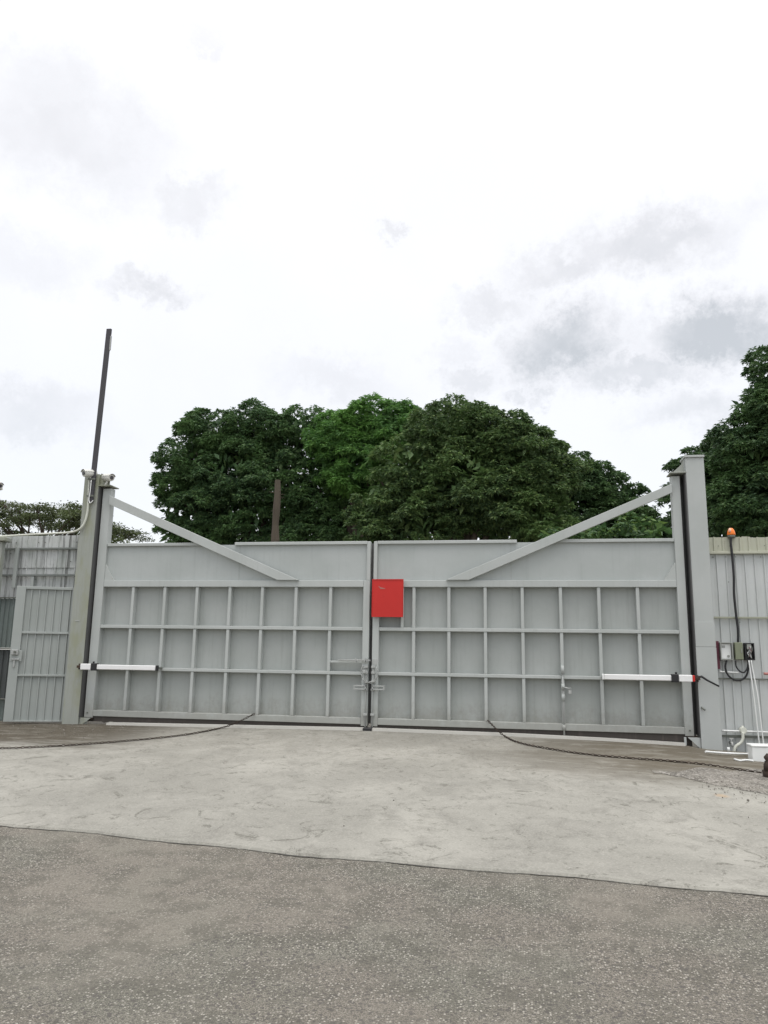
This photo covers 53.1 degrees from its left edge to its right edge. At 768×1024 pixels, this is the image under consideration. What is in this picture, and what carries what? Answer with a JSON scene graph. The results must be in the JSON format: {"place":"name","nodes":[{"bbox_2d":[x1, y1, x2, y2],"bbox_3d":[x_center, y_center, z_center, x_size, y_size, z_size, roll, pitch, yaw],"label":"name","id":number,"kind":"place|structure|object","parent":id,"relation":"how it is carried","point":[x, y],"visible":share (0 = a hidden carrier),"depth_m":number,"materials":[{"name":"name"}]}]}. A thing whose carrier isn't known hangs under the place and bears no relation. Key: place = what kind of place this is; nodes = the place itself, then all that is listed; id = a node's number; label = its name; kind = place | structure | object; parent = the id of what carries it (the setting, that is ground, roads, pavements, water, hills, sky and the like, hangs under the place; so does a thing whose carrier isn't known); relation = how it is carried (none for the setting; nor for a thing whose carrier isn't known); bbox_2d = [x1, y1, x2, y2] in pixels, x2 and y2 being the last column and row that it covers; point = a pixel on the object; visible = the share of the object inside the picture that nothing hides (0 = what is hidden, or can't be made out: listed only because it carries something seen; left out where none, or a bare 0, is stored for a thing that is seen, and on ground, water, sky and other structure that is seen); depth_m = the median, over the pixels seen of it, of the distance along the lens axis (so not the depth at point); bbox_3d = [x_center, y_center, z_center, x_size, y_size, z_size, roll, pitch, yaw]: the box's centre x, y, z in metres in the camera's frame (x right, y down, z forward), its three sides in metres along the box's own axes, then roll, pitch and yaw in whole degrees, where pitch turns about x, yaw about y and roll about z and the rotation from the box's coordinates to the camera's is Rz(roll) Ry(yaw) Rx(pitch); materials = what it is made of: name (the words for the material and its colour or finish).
{"place":"outdoors","nodes":[
{"label":"outdoors","id":0,"kind":"place"},
{"bbox_2d":[0,698,767,1023],"bbox_3d":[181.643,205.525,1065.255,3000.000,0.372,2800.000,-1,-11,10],"label":"ground","id":1,"kind":"structure","parent":0,"point":[96,928],"depth_m":4.09,"materials":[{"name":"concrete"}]},
{"bbox_2d":[0,537,11,590],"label":"fence post","id":2,"kind":"object","parent":1,"relation":"on","point":[4,541],"visible":1,"depth_m":13.70,"materials":[{"name":"metal"}]},
{"bbox_2d":[0,535,79,720],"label":"sheet fence","id":3,"kind":"object","parent":1,"relation":"on","point":[44,561],"visible":0.32,"depth_m":13.88,"materials":[{"name":"grey metal"}]},
{"bbox_2d":[0,500,154,542],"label":"rain tree","id":4,"kind":"object","parent":1,"relation":"on","point":[46,516],"visible":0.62,"depth_m":32.70,"materials":[{"name":"green plant"}]},
{"bbox_2d":[62,474,118,723],"bbox_3d":[-5.023,1.475,13.217,0.518,4.350,0.306,-1,-11,10],"label":"gate post","id":5,"kind":"object","parent":1,"relation":"on","point":[80,630],"visible":0.62,"depth_m":13.07,"materials":[{"name":"metal"}]},
{"bbox_2d":[3,586,73,721],"bbox_3d":[-5.783,2.373,12.931,0.950,2.235,0.128,3,-11,-10],"label":"side door","id":6,"kind":"structure","parent":5,"relation":"attached to","point":[36,681],"depth_m":12.96,"materials":[{"name":"grey metal"}]},
{"bbox_2d":[0,480,89,536],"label":"conduit","id":7,"kind":"object","parent":5,"relation":"attached to","point":[83,524],"visible":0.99,"depth_m":13.49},
{"bbox_2d":[81,469,97,477],"bbox_3d":[-5.144,-0.638,13.422,0.136,0.239,0.268,-7,-13,36],"label":"security camera","id":8,"kind":"object","parent":5,"relation":"attached to","point":[89,473],"visible":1,"depth_m":13.36,"materials":[{"name":"white plastic"}]},
{"bbox_2d":[86,329,111,502],"bbox_3d":[-5.045,-1.742,13.648,0.195,3.210,0.057,-1,-11,10],"label":"upright bar","id":9,"kind":"object","parent":5,"relation":"attached to","point":[108,341],"visible":1,"depth_m":13.65,"materials":[{"name":"grey metal"}]},
{"bbox_2d":[102,474,115,485],"bbox_3d":[-4.812,-0.565,13.417,0.256,0.228,0.131,-7,-13,37],"label":"security camera","id":10,"kind":"object","parent":5,"relation":"on","point":[107,478],"visible":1,"depth_m":13.37,"materials":[{"name":"white plastic"}]},
{"bbox_2d":[84,488,373,726],"bbox_3d":[-2.546,1.523,12.782,4.890,3.997,0.216,-1,-11,10],"label":"gate leaf","id":11,"kind":"object","parent":5,"relation":"attached to","point":[274,633],"visible":0.91,"depth_m":12.73,"materials":[{"name":"grey paint"}]},
{"bbox_2d":[77,661,162,670],"bbox_3d":[-4.378,2.555,12.731,1.430,0.148,0.241,-1,-11,10],"label":"gate opener","id":12,"kind":"object","parent":11,"relation":"attached to","point":[93,666],"visible":1,"depth_m":12.63,"materials":[{"name":"white metal"}]},
{"bbox_2d":[148,397,351,544],"bbox_3d":[-5.359,1.095,32.622,10.224,12.436,4.517,-1,-11,10],"label":"mango tree","id":13,"kind":"object","parent":1,"relation":"on","point":[211,491],"visible":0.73,"depth_m":32.22,"materials":[{"name":"green plant"}]},
{"bbox_2d":[271,480,285,541],"bbox_3d":[-3.279,2.202,22.853,0.551,6.462,0.256,-1,-11,10],"label":"dead trunk","id":14,"kind":"object","parent":1,"relation":"on","point":[276,515],"visible":0.3,"depth_m":23.18,"materials":[{"name":"wood"}]},
{"bbox_2d":[299,392,425,540],"bbox_3d":[-0.408,1.248,32.044,6.231,12.083,5.953,-1,-11,10],"label":"mango tree","id":15,"kind":"object","parent":1,"relation":"on","point":[347,440],"visible":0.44,"depth_m":31.04,"materials":[{"name":"green plant"}]},
{"bbox_2d":[0,722,767,895],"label":"concrete apron","id":16,"kind":"object","parent":1,"relation":"on","point":[451,795],"visible":0.98,"depth_m":7.32,"materials":[{"name":"grey concrete"}]},
{"bbox_2d":[0,713,254,748],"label":"chain","id":17,"kind":"object","parent":16,"relation":"on","point":[124,740],"visible":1,"depth_m":10.70,"materials":[{"name":"metal"}]},
{"bbox_2d":[363,727,372,730],"bbox_3d":[-0.249,3.365,11.879,0.140,0.070,0.140,-1,-11,10],"label":"gate stop","id":18,"kind":"object","parent":16,"relation":"on","point":[367,728],"visible":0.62,"depth_m":11.82,"materials":[{"name":"grey metal"}]},
{"bbox_2d":[0,825,766,895],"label":"pavement joint","id":19,"kind":"object","parent":16,"relation":"on","point":[402,863],"visible":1,"depth_m":5.40,"materials":[{"name":"grey concrete"}]},
{"bbox_2d":[106,722,685,745],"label":"gate sill","id":20,"kind":"structure","parent":16,"relation":"on","point":[417,731],"depth_m":11.75,"materials":[{"name":"concrete"}]},
{"bbox_2d":[487,720,761,772],"bbox_3d":[2.849,3.086,10.158,3.957,0.380,0.670,-8,-14,40],"label":"chain","id":21,"kind":"object","parent":16,"relation":"on","point":[625,756],"visible":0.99,"depth_m":9.74,"materials":[{"name":"metal"}]},
{"bbox_2d":[705,751,747,754],"bbox_3d":[4.699,3.286,10.507,0.793,0.076,0.084,4,-11,-17],"label":"ground pipe","id":22,"kind":"object","parent":16,"relation":"on","point":[732,753],"visible":0.85,"depth_m":10.50,"materials":[{"name":"white plastic"}]},
{"bbox_2d":[734,758,753,761],"bbox_3d":[4.728,3.253,10.082,0.243,0.038,0.120,2,-11,-4],"label":"ground pipe","id":23,"kind":"object","parent":16,"relation":"on","point":[741,760],"visible":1,"depth_m":10.08,"materials":[{"name":"white plastic"}]},
{"bbox_2d":[746,743,767,761],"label":"trunking box","id":24,"kind":"object","parent":16,"relation":"on","point":[757,751],"visible":0.87,"depth_m":10.16,"materials":[{"name":"white plastic"}]},
{"bbox_2d":[762,753,767,777],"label":"anchor stub","id":25,"kind":"object","parent":16,"relation":"on","point":[765,770],"visible":0.84,"depth_m":8.87,"materials":[{"name":"metal"}]},
{"bbox_2d":[340,393,593,543],"bbox_3d":[2.988,0.800,27.516,9.128,11.373,5.042,-1,-11,10],"label":"mango tree","id":26,"kind":"object","parent":1,"relation":"on","point":[481,470],"visible":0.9,"depth_m":26.62,"materials":[{"name":"green plant"}]},
{"bbox_2d":[519,451,671,538],"bbox_3d":[8.725,2.172,32.209,7.567,10.602,3.806,-1,-11,10],"label":"mango tree","id":27,"kind":"object","parent":1,"relation":"on","point":[600,493],"visible":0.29,"depth_m":31.70,"materials":[{"name":"green plant"}]},
{"bbox_2d":[538,511,671,538],"bbox_3d":[5.819,2.536,20.160,3.556,5.294,1.457,-1,-11,10],"label":"shrub","id":28,"kind":"object","parent":1,"relation":"on","point":[627,530],"visible":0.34,"depth_m":20.27,"materials":[{"name":"green plant"}]},
{"bbox_2d":[666,455,722,750],"bbox_3d":[4.656,1.319,11.584,0.515,4.415,0.372,-1,-11,10],"label":"gate post","id":29,"kind":"object","parent":1,"relation":"on","point":[689,470],"visible":0.85,"depth_m":11.47,"materials":[{"name":"metal"}]},
{"bbox_2d":[370,476,693,745],"bbox_3d":[2.187,1.469,11.961,4.797,4.048,0.240,-1,-11,10],"label":"gate leaf","id":30,"kind":"object","parent":29,"relation":"attached to","point":[508,636],"visible":0.83,"depth_m":11.92,"materials":[{"name":"grey paint"}]},
{"bbox_2d":[361,665,377,683],"bbox_3d":[-0.231,2.547,12.076,0.287,0.287,0.065,-1,-11,10],"label":"lock chain","id":31,"kind":"object","parent":30,"relation":"hanging from","point":[369,681],"visible":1,"depth_m":12.05,"materials":[{"name":"grey metal"}]},
{"bbox_2d":[371,579,403,616],"bbox_3d":[0.062,1.375,12.283,0.508,0.602,0.070,-1,-11,10],"label":"sign board","id":32,"kind":"object","parent":30,"relation":"attached to","point":[387,597],"visible":1,"depth_m":12.26,"materials":[{"name":"red paint"}]},
{"bbox_2d":[601,672,699,681],"bbox_3d":[3.917,2.426,11.341,1.379,0.148,0.241,-1,-11,10],"label":"gate opener","id":33,"kind":"object","parent":30,"relation":"attached to","point":[675,677],"visible":1,"depth_m":11.23,"materials":[{"name":"white metal"}]},
{"bbox_2d":[698,675,718,686],"bbox_3d":[4.693,2.448,11.136,0.311,0.163,0.060,0,-11,7],"label":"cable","id":34,"kind":"object","parent":33,"relation":"attached to","point":[707,680],"visible":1,"depth_m":11.12,"materials":[{"name":"black rubber"}]},
{"bbox_2d":[654,427,736,537],"bbox_3d":[12.912,1.876,29.499,4.921,10.290,3.745,-1,-11,10],"label":"mango tree","id":35,"kind":"object","parent":1,"relation":"on","point":[704,449],"visible":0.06,"depth_m":29.78,"materials":[{"name":"green plant"}]},
{"bbox_2d":[704,344,767,537],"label":"mango tree","id":36,"kind":"object","parent":1,"relation":"on","point":[739,486],"visible":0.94,"depth_m":24.43,"materials":[{"name":"green plant"}]},
{"bbox_2d":[709,537,767,751],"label":"sheet fence","id":37,"kind":"object","parent":1,"relation":"on","point":[737,708],"visible":0.88,"depth_m":11.49,"materials":[{"name":"grey metal"}]},
{"bbox_2d":[716,641,733,668],"bbox_3d":[5.042,2.119,11.395,0.231,0.409,0.088,-1,-11,10],"label":"meter box","id":38,"kind":"object","parent":37,"relation":"attached to","point":[724,650],"visible":0.93,"depth_m":11.40,"materials":[{"name":"white plastic"}]},
{"bbox_2d":[724,660,748,680],"bbox_3d":[5.195,2.334,11.313,0.352,0.307,0.028,-1,-11,10],"label":"cable","id":39,"kind":"object","parent":38,"relation":"hanging from","point":[743,678],"visible":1,"depth_m":11.29,"materials":[{"name":"black rubber"}]},
{"bbox_2d":[727,528,734,537],"bbox_3d":[5.291,0.319,11.722,0.119,0.154,0.125,-1,-11,10],"label":"beacon","id":40,"kind":"object","parent":37,"relation":"on","point":[731,532],"visible":1,"depth_m":11.68,"materials":[{"name":"orange plastic"}]},
{"bbox_2d":[729,536,738,641],"bbox_3d":[5.255,1.160,11.534,0.056,1.604,0.036,-1,-11,10],"label":"black conduit","id":41,"kind":"object","parent":37,"relation":"attached to","point":[734,596],"visible":1,"depth_m":11.52,"materials":[{"name":"plastic"}]},
{"bbox_2d":[733,642,743,659],"bbox_3d":[5.241,2.055,11.370,0.113,0.251,0.095,-1,-11,10],"label":"junction box","id":42,"kind":"object","parent":37,"relation":"attached to","point":[738,650],"visible":1,"depth_m":11.34,"materials":[{"name":"beige plastic"}]},
{"bbox_2d":[735,660,748,672],"bbox_3d":[5.252,2.270,11.280,0.195,0.184,0.022,-1,-11,10],"label":"cable","id":43,"kind":"object","parent":42,"relation":"hanging from","point":[739,670],"visible":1,"depth_m":11.27,"materials":[{"name":"black rubber"}]},
{"bbox_2d":[739,726,746,733],"bbox_3d":[5.197,3.155,11.140,0.096,0.113,0.090,-1,-11,10],"label":"conduit box","id":44,"kind":"object","parent":37,"relation":"attached to","point":[742,729],"visible":1,"depth_m":11.10,"materials":[{"name":"white plastic"}]},
{"bbox_2d":[733,732,744,750],"bbox_3d":[5.110,3.335,11.085,0.179,0.315,0.044,-1,-11,10],"label":"drain pipe","id":45,"kind":"object","parent":44,"relation":"attached to","point":[740,742],"visible":0.88,"depth_m":11.07,"materials":[{"name":"white plastic"}]},
{"bbox_2d":[722,730,767,732],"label":"conduit","id":46,"kind":"object","parent":37,"relation":"attached to","point":[739,731],"visible":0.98,"depth_m":11.15,"materials":[{"name":"white plastic"}]},
{"bbox_2d":[743,643,754,659],"bbox_3d":[5.386,2.059,11.345,0.132,0.250,0.095,-1,-11,10],"label":"breaker box","id":47,"kind":"object","parent":37,"relation":"attached to","point":[749,651],"visible":1,"depth_m":11.33,"materials":[{"name":"black plastic"}]},
{"bbox_2d":[748,660,759,742],"bbox_3d":[5.367,2.794,11.145,0.088,1.268,0.020,-1,-11,10],"label":"cable","id":48,"kind":"object","parent":47,"relation":"hanging from","point":[754,701],"visible":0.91,"depth_m":11.14,"materials":[{"name":"white plastic"}]},
{"bbox_2d":[750,660,763,742],"bbox_3d":[5.411,2.792,11.137,0.111,1.266,0.020,-1,-11,10],"label":"cable","id":49,"kind":"object","parent":47,"relation":"hanging from","point":[758,701],"visible":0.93,"depth_m":11.14,"materials":[{"name":"white plastic"}]},
{"bbox_2d":[0,723,767,825],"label":"grit","id":50,"kind":"object","parent":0,"point":[495,814],"visible":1,"depth_m":8.38,"materials":[{"name":"grey gravel"}]},
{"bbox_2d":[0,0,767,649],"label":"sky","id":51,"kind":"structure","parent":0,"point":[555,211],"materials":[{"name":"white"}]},
{"bbox_2d":[653,767,767,793],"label":"gravel","id":52,"kind":"structure","parent":0,"point":[749,779],"depth_m":8.64,"materials":[{"name":"grey gravel"}]}
]}

